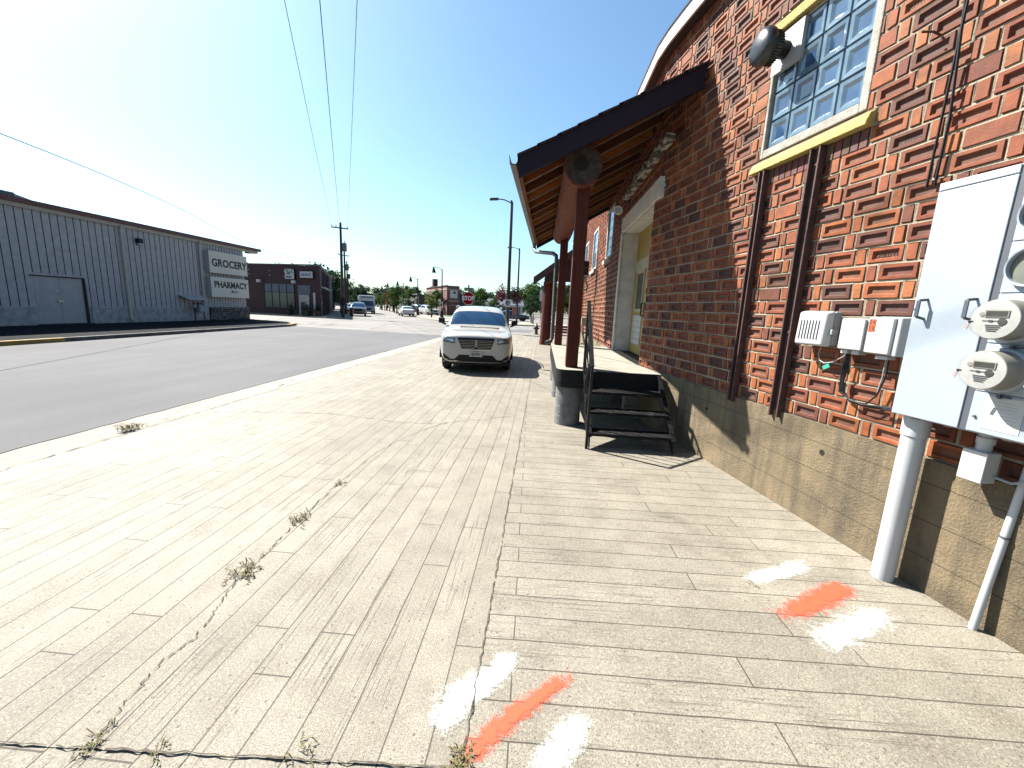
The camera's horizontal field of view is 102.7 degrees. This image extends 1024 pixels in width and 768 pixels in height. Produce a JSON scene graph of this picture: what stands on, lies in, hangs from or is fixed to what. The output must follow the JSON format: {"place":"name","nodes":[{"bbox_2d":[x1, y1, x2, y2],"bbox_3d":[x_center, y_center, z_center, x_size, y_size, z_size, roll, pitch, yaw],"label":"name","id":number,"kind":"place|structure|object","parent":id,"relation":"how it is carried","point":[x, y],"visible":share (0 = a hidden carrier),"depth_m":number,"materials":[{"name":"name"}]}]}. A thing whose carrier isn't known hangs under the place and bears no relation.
{"place":"outdoors","nodes":[
{"label":"outdoors","id":0,"kind":"place"},
{"bbox_2d":[0,133,224,232],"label":"overhead wire","id":1,"kind":"object","parent":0,"point":[97,172],"visible":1,"depth_m":17.28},
{"bbox_2d":[0,319,290,340],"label":"sidewalk","id":2,"kind":"structure","parent":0,"point":[7,333],"depth_m":17.57,"materials":[{"name":"concrete"}]},
{"bbox_2d":[0,194,260,325],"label":"grocery store","id":3,"kind":"structure","parent":2,"relation":"on","point":[59,265],"depth_m":19.74,"materials":[{"name":"grey"}]},
{"bbox_2d":[0,189,29,199],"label":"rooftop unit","id":4,"kind":"object","parent":3,"relation":"on","point":[5,192],"visible":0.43,"depth_m":17.32,"materials":[{"name":"grey metal"}]},
{"bbox_2d":[32,276,86,323],"bbox_3d":[-20.199,-3.733,18.341,0.200,2.020,1.850,3,10,4],"label":"door","id":5,"kind":"structure","parent":3,"relation":"in","point":[49,304],"depth_m":18.26,"materials":[{"name":"grey metal"}]},
{"bbox_2d":[193,302,204,320],"bbox_3d":[-19.445,-4.491,25.352,0.370,1.129,0.710,3,10,4],"label":"gas meter","id":6,"kind":"object","parent":3,"relation":"attached to","point":[201,308],"visible":1,"depth_m":25.32,"materials":[{"name":"black metal"}]},
{"bbox_2d":[203,250,247,276],"bbox_3d":[-19.154,-8.054,27.506,0.368,1.360,3.380,3,10,4],"label":"shop sign","id":7,"kind":"object","parent":3,"relation":"attached to","point":[222,263],"visible":1,"depth_m":27.11,"materials":[{"name":"grey"}]},
{"bbox_2d":[205,276,248,297],"bbox_3d":[-19.218,-6.521,27.786,0.372,1.280,3.380,3,10,4],"label":"shop sign","id":8,"kind":"object","parent":3,"relation":"attached to","point":[226,287],"visible":1,"depth_m":27.39,"materials":[{"name":"grey"}]},
{"bbox_2d":[0,744,424,767],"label":"pavement","id":9,"kind":"structure","parent":0,"point":[15,756],"depth_m":1.48,"materials":[{"name":"concrete"}]},
{"bbox_2d":[283,730,318,767],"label":"weed","id":10,"kind":"object","parent":9,"relation":"on","point":[303,735],"visible":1,"depth_m":1.52,"materials":[{"name":"beige plant"}]},
{"bbox_2d":[444,739,479,767],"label":"weed","id":11,"kind":"object","parent":9,"relation":"on","point":[461,758],"visible":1,"depth_m":1.51,"materials":[{"name":"beige plant"}]},
{"bbox_2d":[0,326,440,452],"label":"street","id":12,"kind":"structure","parent":0,"point":[50,391],"depth_m":9.14,"materials":[{"name":"asphalt"}]},
{"bbox_2d":[0,337,440,470],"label":"gutter","id":13,"kind":"object","parent":12,"relation":"on","point":[27,454],"visible":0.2,"depth_m":5.60,"materials":[{"name":"concrete"}]},
{"bbox_2d":[114,422,147,431],"bbox_3d":[-4.699,0.519,5.035,0.337,0.064,0.366,-2,11,-24],"label":"weed","id":14,"kind":"object","parent":13,"relation":"on","point":[131,426],"visible":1,"depth_m":5.00,"materials":[{"name":"beige plant"}]},
{"bbox_2d":[0,333,537,767],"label":"plank pavement","id":15,"kind":"structure","parent":0,"point":[347,622],"depth_m":2.53,"materials":[{"name":"concrete"}]},
{"bbox_2d":[69,715,116,761],"bbox_3d":[-1.560,1.315,1.534,0.101,0.028,0.142,-3,12,-27],"label":"weed","id":16,"kind":"object","parent":15,"relation":"on","point":[88,742],"visible":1,"depth_m":1.51,"materials":[{"name":"beige plant"}]},
{"bbox_2d":[145,729,171,764],"bbox_3d":[-1.292,1.334,1.501,0.045,0.026,0.135,0,11,-14],"label":"weed","id":17,"kind":"object","parent":15,"relation":"on","point":[152,752],"visible":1,"depth_m":1.51,"materials":[{"name":"beige plant"}]},
{"bbox_2d":[222,552,262,583],"bbox_3d":[-1.632,1.120,2.537,0.206,0.044,0.355,3,10,4],"label":"weed","id":18,"kind":"object","parent":15,"relation":"on","point":[244,572],"visible":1,"depth_m":2.48,"materials":[{"name":"beige plant"}]},
{"bbox_2d":[289,506,310,526],"bbox_3d":[-1.634,1.014,3.127,0.164,0.040,0.353,-1,11,-17],"label":"weed","id":19,"kind":"object","parent":15,"relation":"on","point":[296,517],"visible":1,"depth_m":3.12,"materials":[{"name":"beige plant"}]},
{"bbox_2d":[96,411,516,735],"bbox_3d":[-2.294,0.823,4.099,4.398,0.001,5.093,3,10,4],"label":"pavement crack","id":20,"kind":"object","parent":15,"relation":"on","point":[244,575],"visible":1,"depth_m":2.29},
{"bbox_2d":[0,334,685,767],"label":"pavement joint","id":21,"kind":"object","parent":15,"relation":"on","point":[314,758],"visible":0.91,"depth_m":1.50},
{"bbox_2d":[462,285,473,305],"bbox_3d":[-2.675,-4.516,24.922,0.599,2.970,0.461,12,14,41],"label":"stop sign","id":22,"kind":"object","parent":15,"relation":"on","point":[468,298],"visible":0.99,"depth_m":24.78,"materials":[{"name":"metal"}]},
{"bbox_2d":[439,305,517,368],"bbox_3d":[-1.022,-1.509,12.451,2.270,1.694,4.630,2,10,-4],"label":"parked suv","id":23,"kind":"object","parent":15,"relation":"on","point":[476,335],"visible":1,"depth_m":10.44,"materials":[{"name":"white paint"}]},
{"bbox_2d":[489,198,523,324],"bbox_3d":[-0.386,-7.597,26.759,2.450,8.559,1.192,3,10,4],"label":"street lamp","id":24,"kind":"object","parent":15,"relation":"on","point":[502,294],"visible":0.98,"depth_m":26.84,"materials":[{"name":"brown metal"}]},
{"bbox_2d":[250,312,343,318],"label":"pavement","id":25,"kind":"structure","parent":0,"point":[329,317],"depth_m":40.92,"materials":[{"name":"concrete"}]},
{"bbox_2d":[244,263,332,315],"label":"brick shop","id":26,"kind":"structure","parent":25,"relation":"on","point":[272,290],"depth_m":42.33,"materials":[{"name":"brown brick"}]},
{"bbox_2d":[265,292,271,306],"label":"display window","id":27,"kind":"structure","parent":26,"relation":"in","point":[268,295],"depth_m":42.78,"materials":[{"name":"grey glass"}]},
{"bbox_2d":[272,292,279,307],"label":"display window","id":28,"kind":"structure","parent":26,"relation":"in","point":[275,294],"depth_m":42.56,"materials":[{"name":"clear glass"}]},
{"bbox_2d":[264,283,295,308],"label":"window frame","id":29,"kind":"structure","parent":26,"relation":"in","point":[286,292],"depth_m":42.41,"materials":[{"name":"black metal"}]},
{"bbox_2d":[280,292,286,307],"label":"display window","id":30,"kind":"structure","parent":26,"relation":"in","point":[283,298],"depth_m":42.35,"materials":[{"name":"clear glass"}]},
{"bbox_2d":[284,268,295,279],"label":"shop sign","id":31,"kind":"object","parent":26,"relation":"attached to","point":[289,274],"visible":1,"depth_m":41.47,"materials":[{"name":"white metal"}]},
{"bbox_2d":[287,293,294,307],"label":"display window","id":32,"kind":"structure","parent":26,"relation":"in","point":[290,296],"depth_m":42.11,"materials":[{"name":"grey glass"}]},
{"bbox_2d":[299,271,313,278],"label":"shop sign","id":33,"kind":"object","parent":26,"relation":"attached to","point":[307,274],"visible":1,"depth_m":40.99,"materials":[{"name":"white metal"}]},
{"bbox_2d":[286,301,294,314],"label":"planter","id":34,"kind":"object","parent":25,"relation":"on","point":[290,311],"visible":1,"depth_m":41.19,"materials":[{"name":"black metal"}]},
{"bbox_2d":[302,303,311,315],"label":"planter","id":35,"kind":"object","parent":25,"relation":"on","point":[307,311],"visible":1,"depth_m":40.21,"materials":[{"name":"black metal"}]},
{"bbox_2d":[313,302,321,315],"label":"planter","id":36,"kind":"object","parent":25,"relation":"on","point":[317,311],"visible":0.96,"depth_m":40.89,"materials":[{"name":"ceramic"}]},
{"bbox_2d":[338,296,345,315],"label":"traffic sign","id":37,"kind":"object","parent":25,"relation":"on","point":[342,301],"visible":0.95,"depth_m":40.85,"materials":[{"name":"black metal"}]},
{"bbox_2d":[0,0,689,311],"label":"sky","id":38,"kind":"structure","parent":0,"point":[198,107],"materials":[{"name":"blue"}]},
{"bbox_2d":[291,305,447,322],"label":"street","id":39,"kind":"structure","parent":0,"point":[382,315],"depth_m":48.03,"materials":[{"name":"asphalt"}]},
{"bbox_2d":[309,261,352,298],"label":"tree","id":40,"kind":"object","parent":39,"relation":"on","point":[338,280],"visible":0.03,"depth_m":70.75,"materials":[{"name":"green plant"}]},
{"bbox_2d":[327,270,340,304],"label":"tree","id":41,"kind":"object","parent":39,"relation":"on","point":[335,290],"visible":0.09,"depth_m":67.21,"materials":[{"name":"green plant"}]},
{"bbox_2d":[331,222,348,317],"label":"utility pole","id":42,"kind":"object","parent":39,"relation":"on","point":[343,247],"visible":0.95,"depth_m":41.99,"materials":[{"name":"brown wood"}]},
{"bbox_2d":[284,0,331,224],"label":"overhead wire","id":43,"kind":"object","parent":42,"relation":"attached to","point":[303,91],"visible":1,"depth_m":15.25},
{"bbox_2d":[319,0,338,213],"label":"overhead wire","id":44,"kind":"object","parent":42,"relation":"attached to","point":[327,87],"visible":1,"depth_m":14.92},
{"bbox_2d":[347,6,356,227],"bbox_3d":[-9.193,-12.552,23.269,0.018,0.819,39.624,-2,11,-22],"label":"overhead wire","id":45,"kind":"object","parent":42,"relation":"attached to","point":[353,93],"visible":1,"depth_m":15.10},
{"bbox_2d":[338,252,348,313],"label":"utility pole","id":46,"kind":"object","parent":39,"relation":"on","point":[346,266],"visible":0.81,"depth_m":56.57,"materials":[{"name":"brown wood"}]},
{"bbox_2d":[332,270,356,309],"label":"tree","id":47,"kind":"object","parent":39,"relation":"on","point":[349,291],"visible":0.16,"depth_m":77.27,"materials":[{"name":"green plant"}]},
{"bbox_2d":[343,261,350,302],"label":"utility pole","id":48,"kind":"object","parent":39,"relation":"on","point":[348,276],"visible":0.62,"depth_m":71.65,"materials":[{"name":"brown wood"}]},
{"bbox_2d":[348,302,367,315],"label":"oncoming suv","id":49,"kind":"object","parent":39,"relation":"on","point":[359,307],"visible":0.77,"depth_m":49.84,"materials":[{"name":"grey paint"}]},
{"bbox_2d":[349,284,370,301],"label":"tree","id":50,"kind":"object","parent":39,"relation":"on","point":[360,291],"visible":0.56,"depth_m":157.43,"materials":[{"name":"green plant"}]},
{"bbox_2d":[358,295,376,313],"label":"shuttle van","id":51,"kind":"object","parent":39,"relation":"on","point":[368,300],"visible":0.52,"depth_m":62.44,"materials":[{"name":"white paint"}]},
{"bbox_2d":[384,290,391,310],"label":"tree","id":52,"kind":"object","parent":39,"relation":"on","point":[386,299],"visible":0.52,"depth_m":87.81,"materials":[{"name":"green plant"}]},
{"bbox_2d":[387,285,404,313],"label":"tree","id":53,"kind":"object","parent":39,"relation":"on","point":[395,291],"visible":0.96,"depth_m":70.20,"materials":[{"name":"green plant"}]},
{"bbox_2d":[398,306,414,316],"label":"sedan","id":54,"kind":"object","parent":39,"relation":"on","point":[406,310],"visible":1,"depth_m":56.97,"materials":[{"name":"white paint"}]},
{"bbox_2d":[401,288,418,305],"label":"tree","id":55,"kind":"object","parent":39,"relation":"on","point":[407,294],"visible":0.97,"depth_m":66.19,"materials":[{"name":"green plant"}]},
{"bbox_2d":[250,314,566,334],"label":"crossing road","id":56,"kind":"structure","parent":0,"point":[417,328],"depth_m":31.64,"materials":[{"name":"asphalt"}]},
{"bbox_2d":[0,319,296,345],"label":"kerb","id":57,"kind":"structure","parent":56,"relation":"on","point":[43,340],"depth_m":15.17,"materials":[{"name":"yellow paint"}]},
{"bbox_2d":[349,302,567,316],"bbox_3d":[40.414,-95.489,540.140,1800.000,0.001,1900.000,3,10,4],"label":"ground","id":58,"kind":"structure","parent":0,"point":[538,314],"depth_m":195.28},
{"bbox_2d":[430,288,440,314],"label":"tree","id":59,"kind":"object","parent":58,"relation":"on","point":[435,292],"visible":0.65,"depth_m":71.73,"materials":[{"name":"green plant"}]},
{"bbox_2d":[572,0,1023,653],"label":"brick building","id":60,"kind":"structure","parent":58,"relation":"on","point":[770,190],"depth_m":3.44,"materials":[{"name":"brick"}]},
{"bbox_2d":[584,261,589,291],"bbox_3d":[2.252,-3.367,12.820,0.300,0.922,0.247,3,10,4],"label":"wall lantern","id":61,"kind":"object","parent":60,"relation":"attached to","point":[586,271],"visible":0.51,"depth_m":12.69,"materials":[{"name":"black metal"}]},
{"bbox_2d":[589,227,598,274],"bbox_3d":[2.746,-4.336,13.456,0.190,1.390,1.250,3,10,4],"label":"window","id":62,"kind":"structure","parent":60,"relation":"in","point":[596,234],"depth_m":13.59,"materials":[{"name":"white glass"}]},
{"bbox_2d":[602,203,615,265],"bbox_3d":[2.521,-3.796,10.457,0.190,1.390,1.100,3,10,4],"label":"window","id":63,"kind":"structure","parent":60,"relation":"in","point":[611,217],"depth_m":10.57,"materials":[{"name":"white glass"}]},
{"bbox_2d":[509,59,710,367],"bbox_3d":[1.320,-2.555,8.290,2.338,3.818,6.230,3,10,4],"label":"dock canopy","id":64,"kind":"object","parent":60,"relation":"attached to","point":[569,181],"visible":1,"depth_m":5.80,"materials":[{"name":"wood"}]},
{"bbox_2d":[611,176,665,364],"bbox_3d":[2.388,-1.852,7.562,0.425,2.820,2.950,3,10,4],"label":"door","id":65,"kind":"structure","parent":60,"relation":"in","point":[635,252],"depth_m":8.53,"materials":[{"name":"beige wood"}]},
{"bbox_2d":[748,0,886,189],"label":"window","id":66,"kind":"structure","parent":60,"relation":"in","point":[830,86],"depth_m":3.39,"materials":[{"name":"blue glass"}]},
{"bbox_2d":[795,311,841,346],"bbox_3d":[2.453,-0.445,3.284,0.139,0.274,0.308,1,10,-8],"label":"vented box","id":67,"kind":"object","parent":60,"relation":"attached to","point":[818,328],"visible":1,"depth_m":3.21,"materials":[{"name":"grey plastic"}]},
{"bbox_2d":[837,318,869,354],"bbox_3d":[2.514,-0.344,2.976,0.104,0.260,0.205,1,10,-8],"label":"splice box","id":68,"kind":"object","parent":60,"relation":"attached to","point":[853,335],"visible":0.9,"depth_m":2.96,"materials":[{"name":"grey plastic"}]},
{"bbox_2d":[818,347,844,369],"bbox_3d":[2.477,-0.195,3.194,0.039,0.178,0.242,0,11,-11],"label":"cable tag","id":69,"kind":"object","parent":68,"relation":"hanging from","point":[826,366],"visible":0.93,"depth_m":3.21,"materials":[{"name":"teal plastic"}]},
{"bbox_2d":[838,354,891,411],"bbox_3d":[2.545,-0.010,2.840,0.038,0.386,0.580,1,10,-8],"label":"cable bundle","id":70,"kind":"object","parent":60,"relation":"attached to","point":[845,367],"visible":0.85,"depth_m":2.99,"materials":[{"name":"black rubber"}]},
{"bbox_2d":[864,316,911,359],"bbox_3d":[2.537,-0.313,2.728,0.129,0.310,0.290,1,10,-8],"label":"numbered box","id":71,"kind":"object","parent":60,"relation":"attached to","point":[886,337],"visible":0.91,"depth_m":2.71,"materials":[{"name":"grey plastic"}]},
{"bbox_2d":[925,0,969,187],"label":"service wire","id":72,"kind":"object","parent":60,"relation":"attached to","point":[944,107],"visible":1,"depth_m":2.50,"materials":[{"name":"black metal"}]},
{"bbox_2d":[933,0,965,185],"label":"service wire","id":73,"kind":"object","parent":60,"relation":"attached to","point":[950,107],"visible":1,"depth_m":2.46,"materials":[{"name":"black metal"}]},
{"bbox_2d":[891,163,1023,443],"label":"meter cabinet","id":74,"kind":"object","parent":60,"relation":"attached to","point":[962,366],"visible":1,"depth_m":2.16,"materials":[{"name":"grey metal"}]},
{"bbox_2d":[956,434,1023,484],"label":"junction box","id":75,"kind":"object","parent":74,"relation":"attached to","point":[979,463],"visible":0.86,"depth_m":2.21,"materials":[{"name":"white plastic"}]},
{"bbox_2d":[375,307,567,326],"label":"pavement","id":76,"kind":"structure","parent":0,"point":[429,317],"depth_m":49.95,"materials":[{"name":"concrete"}]},
{"bbox_2d":[367,286,381,306],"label":"tree","id":77,"kind":"object","parent":76,"relation":"on","point":[374,290],"visible":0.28,"depth_m":162.77,"materials":[{"name":"green plant"}]},
{"bbox_2d":[408,276,419,314],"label":"ornate lamp","id":78,"kind":"object","parent":76,"relation":"on","point":[417,311],"visible":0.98,"depth_m":60.85,"materials":[{"name":"brown metal"}]},
{"bbox_2d":[419,305,439,314],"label":"pale parked suv","id":79,"kind":"object","parent":76,"relation":"on","point":[424,309],"visible":0.89,"depth_m":67.12,"materials":[{"name":"white paint"}]},
{"bbox_2d":[424,293,439,316],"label":"tree","id":80,"kind":"object","parent":76,"relation":"on","point":[430,301],"visible":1,"depth_m":53.17,"materials":[{"name":"green plant"}]},
{"bbox_2d":[431,266,443,317],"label":"ornate lamp","id":81,"kind":"object","parent":76,"relation":"on","point":[441,311],"visible":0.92,"depth_m":51.33,"materials":[{"name":"brown metal"}]},
{"bbox_2d":[507,247,519,322],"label":"street lamp","id":82,"kind":"object","parent":76,"relation":"on","point":[517,282],"visible":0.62,"depth_m":47.42,"materials":[{"name":"grey metal"}]},
{"bbox_2d":[509,315,567,323],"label":"parking lot","id":83,"kind":"structure","parent":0,"point":[537,319],"depth_m":64.70,"materials":[{"name":"asphalt"}]},
{"bbox_2d":[399,293,476,308],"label":"shop","id":84,"kind":"structure","parent":83,"relation":"on","point":[422,299],"depth_m":94.30,"materials":[{"name":"brown brick"}]},
{"bbox_2d":[426,279,459,314],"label":"corner building","id":85,"kind":"structure","parent":83,"relation":"on","point":[452,293],"depth_m":69.53,"materials":[{"name":"red brick"}]},
{"bbox_2d":[450,290,456,297],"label":"boarded window","id":86,"kind":"structure","parent":85,"relation":"in","point":[453,293],"depth_m":69.12,"materials":[{"name":"wood"}]},
{"bbox_2d":[472,287,489,305],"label":"tree","id":87,"kind":"object","parent":83,"relation":"on","point":[479,295],"visible":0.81,"depth_m":60.90,"materials":[{"name":"green plant"}]},
{"bbox_2d":[477,291,496,306],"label":"tree","id":88,"kind":"object","parent":83,"relation":"on","point":[490,294],"visible":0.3,"depth_m":109.38,"materials":[{"name":"green plant"}]},
{"bbox_2d":[487,296,502,307],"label":"tree","id":89,"kind":"object","parent":83,"relation":"on","point":[493,302],"visible":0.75,"depth_m":58.93,"materials":[{"name":"green plant"}]},
{"bbox_2d":[484,299,524,313],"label":"building","id":90,"kind":"structure","parent":83,"relation":"on","point":[520,306],"depth_m":74.68,"materials":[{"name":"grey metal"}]},
{"bbox_2d":[502,310,529,320],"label":"parked sedan navy","id":91,"kind":"object","parent":83,"relation":"on","point":[521,317],"visible":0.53,"depth_m":56.67,"materials":[{"name":"paint"}]},
{"bbox_2d":[522,294,538,322],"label":"tree","id":92,"kind":"object","parent":83,"relation":"on","point":[530,310],"visible":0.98,"depth_m":49.47,"materials":[{"name":"green plant"}]},
{"bbox_2d":[519,282,542,309],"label":"tree","id":93,"kind":"object","parent":83,"relation":"on","point":[528,290],"visible":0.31,"depth_m":94.09,"materials":[{"name":"green plant"}]},
{"bbox_2d":[528,284,542,312],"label":"tree","id":94,"kind":"object","parent":83,"relation":"on","point":[539,288],"visible":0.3,"depth_m":91.45,"materials":[{"name":"green plant"}]},
{"bbox_2d":[555,292,568,313],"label":"tree","id":95,"kind":"object","parent":83,"relation":"on","point":[566,300],"visible":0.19,"depth_m":53.40,"materials":[{"name":"green plant"}]},
{"bbox_2d":[564,284,569,312],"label":"tree","id":96,"kind":"object","parent":83,"relation":"on","point":[567,288],"visible":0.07,"depth_m":91.03,"materials":[{"name":"green plant"}]},
{"bbox_2d":[463,334,1023,767],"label":"cross plank pavement","id":97,"kind":"structure","parent":0,"point":[644,615],"depth_m":2.15,"materials":[{"name":"concrete"}]},
{"bbox_2d":[431,653,515,728],"bbox_3d":[-0.165,1.334,1.811,0.248,0.001,0.617,12,14,41],"label":"paint patch","id":98,"kind":"object","parent":97,"relation":"on","point":[468,691],"visible":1,"depth_m":1.79,"materials":[{"name":"paint"}]},
{"bbox_2d":[463,675,571,761],"bbox_3d":[0.020,1.364,1.692,0.722,0.001,0.153,-7,14,-42],"label":"paint stripe","id":99,"kind":"object","parent":97,"relation":"on","point":[515,713],"visible":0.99,"depth_m":1.68,"materials":[{"name":"orange"}]},
{"bbox_2d":[533,249,572,344],"bbox_3d":[2.185,-4.481,20.914,2.150,4.760,4.040,3,10,4],"label":"canopy","id":100,"kind":"object","parent":97,"relation":"on","point":[547,273],"visible":0.7,"depth_m":19.46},
{"bbox_2d":[533,715,594,767],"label":"paint patch","id":101,"kind":"object","parent":97,"relation":"on","point":[568,737],"visible":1,"depth_m":1.58,"materials":[{"name":"paint"}]},
{"bbox_2d":[550,344,661,425],"bbox_3d":[1.532,-0.142,7.964,1.535,0.842,4.410,3,10,4],"label":"loading dock","id":102,"kind":"object","parent":97,"relation":"on","point":[613,370],"visible":0.86,"depth_m":5.97,"materials":[{"name":"concrete"}]},
{"bbox_2d":[583,300,675,454],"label":"steel stairs","id":103,"kind":"structure","parent":97,"relation":"on","point":[659,394],"depth_m":5.20,"materials":[{"name":"black metal"}]},
{"bbox_2d":[744,560,808,581],"bbox_3d":[1.769,1.250,2.726,0.720,0.001,0.210,-2,11,-25],"label":"paint patch","id":104,"kind":"object","parent":97,"relation":"on","point":[762,575],"visible":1,"depth_m":2.72,"materials":[{"name":"paint"}]},
{"bbox_2d":[775,581,855,618],"bbox_3d":[1.827,1.302,2.460,0.803,0.001,0.223,-3,12,-26],"label":"paint stripe","id":105,"kind":"object","parent":97,"relation":"on","point":[826,596],"visible":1,"depth_m":2.47,"materials":[{"name":"orange"}]},
{"bbox_2d":[808,608,891,651],"bbox_3d":[1.892,1.342,2.256,0.786,0.001,0.260,-2,11,-22],"label":"paint patch","id":106,"kind":"object","parent":97,"relation":"on","point":[848,628],"visible":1,"depth_m":2.25,"materials":[{"name":"paint"}]},
{"bbox_2d":[870,415,932,582],"bbox_3d":[2.485,0.740,2.627,0.136,1.112,0.136,3,10,4],"label":"conduit pipe","id":107,"kind":"object","parent":97,"relation":"on","point":[914,435],"visible":0.83,"depth_m":2.59,"materials":[{"name":"white plastic"}]},
{"bbox_2d":[967,467,1023,630],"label":"conduit pole","id":108,"kind":"object","parent":97,"relation":"on","point":[1004,538],"visible":1,"depth_m":2.21,"materials":[{"name":"white plastic"}]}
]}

